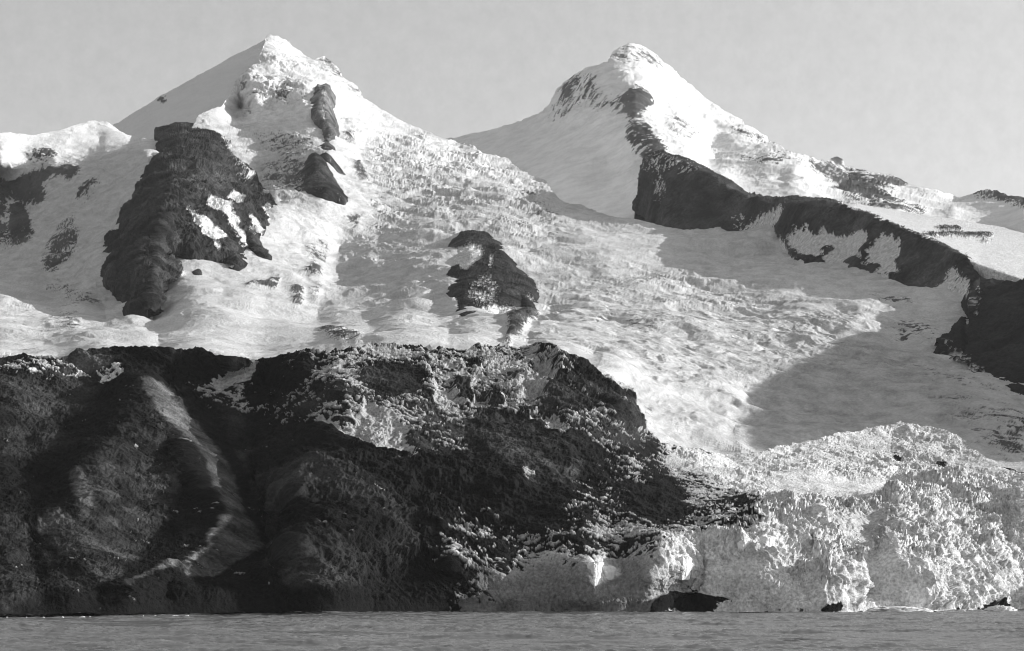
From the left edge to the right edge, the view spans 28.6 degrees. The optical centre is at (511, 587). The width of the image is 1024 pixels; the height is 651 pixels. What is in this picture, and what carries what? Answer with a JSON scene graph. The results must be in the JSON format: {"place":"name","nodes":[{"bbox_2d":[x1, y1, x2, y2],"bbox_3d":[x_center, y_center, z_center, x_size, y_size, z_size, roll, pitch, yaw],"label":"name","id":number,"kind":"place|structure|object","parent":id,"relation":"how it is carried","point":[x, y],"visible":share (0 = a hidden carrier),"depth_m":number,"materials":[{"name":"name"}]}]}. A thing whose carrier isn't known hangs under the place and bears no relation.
{"place":"outdoors","nodes":[
{"label":"outdoors","id":0,"kind":"place"},
{"bbox_2d":[113,40,264,138],"bbox_3d":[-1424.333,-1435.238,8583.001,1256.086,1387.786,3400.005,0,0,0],"label":"mountain flank","id":1,"kind":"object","parent":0,"point":[191,100],"visible":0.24,"depth_m":7729.70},
{"bbox_2d":[0,341,1023,614],"bbox_3d":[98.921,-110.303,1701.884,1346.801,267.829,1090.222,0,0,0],"label":"moraine and glacier front","id":2,"kind":"object","parent":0,"point":[396,477],"visible":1,"depth_m":1560.85,"materials":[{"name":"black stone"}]},
{"bbox_2d":[587,561,601,585],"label":"ice tower","id":3,"kind":"structure","parent":2,"relation":"on","point":[595,567],"depth_m":1387.62,"materials":[{"name":"white ice"}]},
{"bbox_2d":[602,565,615,579],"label":"ice tower","id":4,"kind":"structure","parent":2,"relation":"on","point":[609,571],"depth_m":1402.05,"materials":[{"name":"grey ice"}]},
{"bbox_2d":[677,554,691,579],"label":"ice tower","id":5,"kind":"structure","parent":2,"relation":"on","point":[685,561],"depth_m":1420.95,"materials":[{"name":"white ice"}]},
{"bbox_2d":[737,540,748,551],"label":"ice tower","id":6,"kind":"structure","parent":2,"relation":"on","point":[743,544],"depth_m":1441.24,"materials":[{"name":"white ice"}]},
{"bbox_2d":[759,534,775,546],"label":"ice tower","id":7,"kind":"structure","parent":2,"relation":"on","point":[769,540],"depth_m":1446.78,"materials":[{"name":"white ice"}]},
{"bbox_2d":[0,34,1023,471],"bbox_3d":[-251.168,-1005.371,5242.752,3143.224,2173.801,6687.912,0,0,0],"label":"glacier","id":8,"kind":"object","parent":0,"point":[724,342],"visible":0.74,"depth_m":4037.63,"materials":[{"name":"white snow"}]},
{"bbox_2d":[100,122,276,318],"bbox_3d":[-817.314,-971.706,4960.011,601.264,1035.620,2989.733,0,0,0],"label":"rock buttress","id":9,"kind":"object","parent":8,"relation":"on","point":[198,194],"visible":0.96,"depth_m":4375.32,"materials":[{"name":"grey stone"}]},
{"bbox_2d":[192,269,201,274],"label":"boulder","id":10,"kind":"object","parent":8,"relation":"on","point":[197,272],"visible":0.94,"depth_m":3980.68,"materials":[{"name":"grey stone"}]},
{"bbox_2d":[228,267,244,270],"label":"boulder","id":11,"kind":"object","parent":8,"relation":"on","point":[239,269],"visible":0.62,"depth_m":4105.10,"materials":[{"name":"grey stone"}]},
{"bbox_2d":[292,152,347,204],"bbox_3d":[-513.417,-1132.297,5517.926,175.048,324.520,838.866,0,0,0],"label":"rock outcrop","id":12,"kind":"object","parent":8,"relation":"on","point":[315,177],"visible":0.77,"depth_m":5274.43,"materials":[{"name":"grey stone"}]},
{"bbox_2d":[310,83,339,141],"bbox_3d":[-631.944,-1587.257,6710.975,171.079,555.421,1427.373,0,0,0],"label":"rock spire","id":13,"kind":"object","parent":8,"relation":"on","point":[323,114],"visible":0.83,"depth_m":6518.78,"materials":[{"name":"grey stone"}]},
{"bbox_2d":[320,141,345,174],"bbox_3d":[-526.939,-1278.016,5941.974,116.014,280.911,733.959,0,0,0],"label":"rock outcrop","id":14,"kind":"object","parent":8,"relation":"on","point":[327,157],"visible":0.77,"depth_m":5676.58,"materials":[{"name":"grey stone"}]},
{"bbox_2d":[446,230,539,316],"bbox_3d":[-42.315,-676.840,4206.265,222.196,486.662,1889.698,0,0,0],"label":"rock outcrop","id":15,"kind":"object","parent":8,"relation":"on","point":[487,273],"visible":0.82,"depth_m":3934.09,"materials":[{"name":"grey stone"}]},
{"bbox_2d":[0,608,1023,650],"bbox_3d":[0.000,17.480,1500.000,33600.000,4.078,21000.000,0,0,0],"label":"sea","id":16,"kind":"structure","parent":0,"point":[945,630],"depth_m":776.33,"materials":[{"name":"grey liquid"}]},
{"bbox_2d":[858,606,933,611],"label":"ice ledge","id":17,"kind":"object","parent":16,"relation":"on","point":[892,609],"visible":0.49,"depth_m":1439.70,"materials":[{"name":"white ice"}]},
{"bbox_2d":[984,605,1016,611],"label":"ice floe","id":18,"kind":"object","parent":16,"relation":"on","point":[1002,608],"visible":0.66,"depth_m":1464.70,"materials":[{"name":"white ice"}]},
{"bbox_2d":[0,0,1023,196],"label":"sky","id":19,"kind":"structure","parent":0,"point":[929,94],"materials":[{"name":"grey"}]},
{"bbox_2d":[446,43,1023,232],"bbox_3d":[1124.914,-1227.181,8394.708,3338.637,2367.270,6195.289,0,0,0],"label":"mountain peak","id":20,"kind":"structure","parent":0,"point":[589,137],"depth_m":7706.14,"materials":[{"name":"white snow"}]},
{"bbox_2d":[632,150,1023,296],"bbox_3d":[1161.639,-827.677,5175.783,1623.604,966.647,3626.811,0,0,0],"label":"rock wall","id":21,"kind":"structure","parent":0,"point":[678,191],"depth_m":4761.69,"materials":[{"name":"grey stone"}]},
{"bbox_2d":[933,275,1023,472],"bbox_3d":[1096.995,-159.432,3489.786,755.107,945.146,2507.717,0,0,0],"label":"dark valley side","id":22,"kind":"structure","parent":0,"point":[988,337],"depth_m":3471.30,"materials":[{"name":"black stone"}]}
]}

